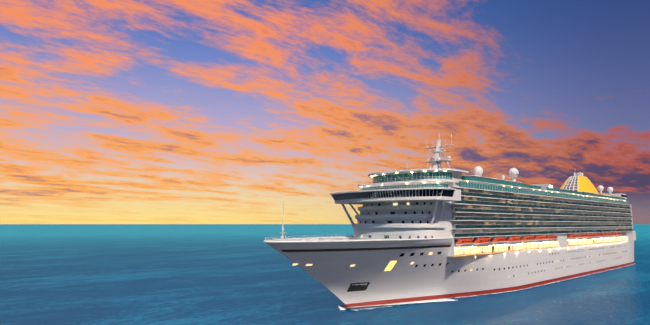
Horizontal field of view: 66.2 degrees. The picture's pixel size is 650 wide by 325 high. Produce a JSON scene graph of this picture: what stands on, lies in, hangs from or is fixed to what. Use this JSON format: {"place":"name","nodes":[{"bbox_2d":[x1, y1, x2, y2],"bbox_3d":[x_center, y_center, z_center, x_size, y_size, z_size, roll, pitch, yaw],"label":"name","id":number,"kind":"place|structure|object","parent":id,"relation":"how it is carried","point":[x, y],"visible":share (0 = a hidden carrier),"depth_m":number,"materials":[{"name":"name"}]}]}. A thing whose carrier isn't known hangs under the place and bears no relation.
{"place":"outdoors","nodes":[
{"label":"outdoors","id":0,"kind":"place"},
{"bbox_2d":[0,224,649,324],"bbox_3d":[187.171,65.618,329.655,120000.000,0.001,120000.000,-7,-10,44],"label":"sea water","id":1,"kind":"structure","parent":0,"point":[147,274],"depth_m":195.61,"materials":[{"name":"blue liquid"}]},
{"bbox_2d":[264,134,635,306],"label":"cruise ship","id":2,"kind":"object","parent":1,"relation":"on","point":[437,231],"visible":1,"depth_m":168.41,"materials":[{"name":"painted steel"},{"name":"glass"}]},
{"bbox_2d":[338,263,634,310],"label":"bow wave foam","id":3,"kind":"object","parent":1,"relation":"on","point":[345,307],"visible":0.33,"depth_m":153.72,"materials":[{"name":"white"}]},
{"bbox_2d":[0,0,649,223],"label":"sky","id":4,"kind":"structure","parent":0,"point":[112,111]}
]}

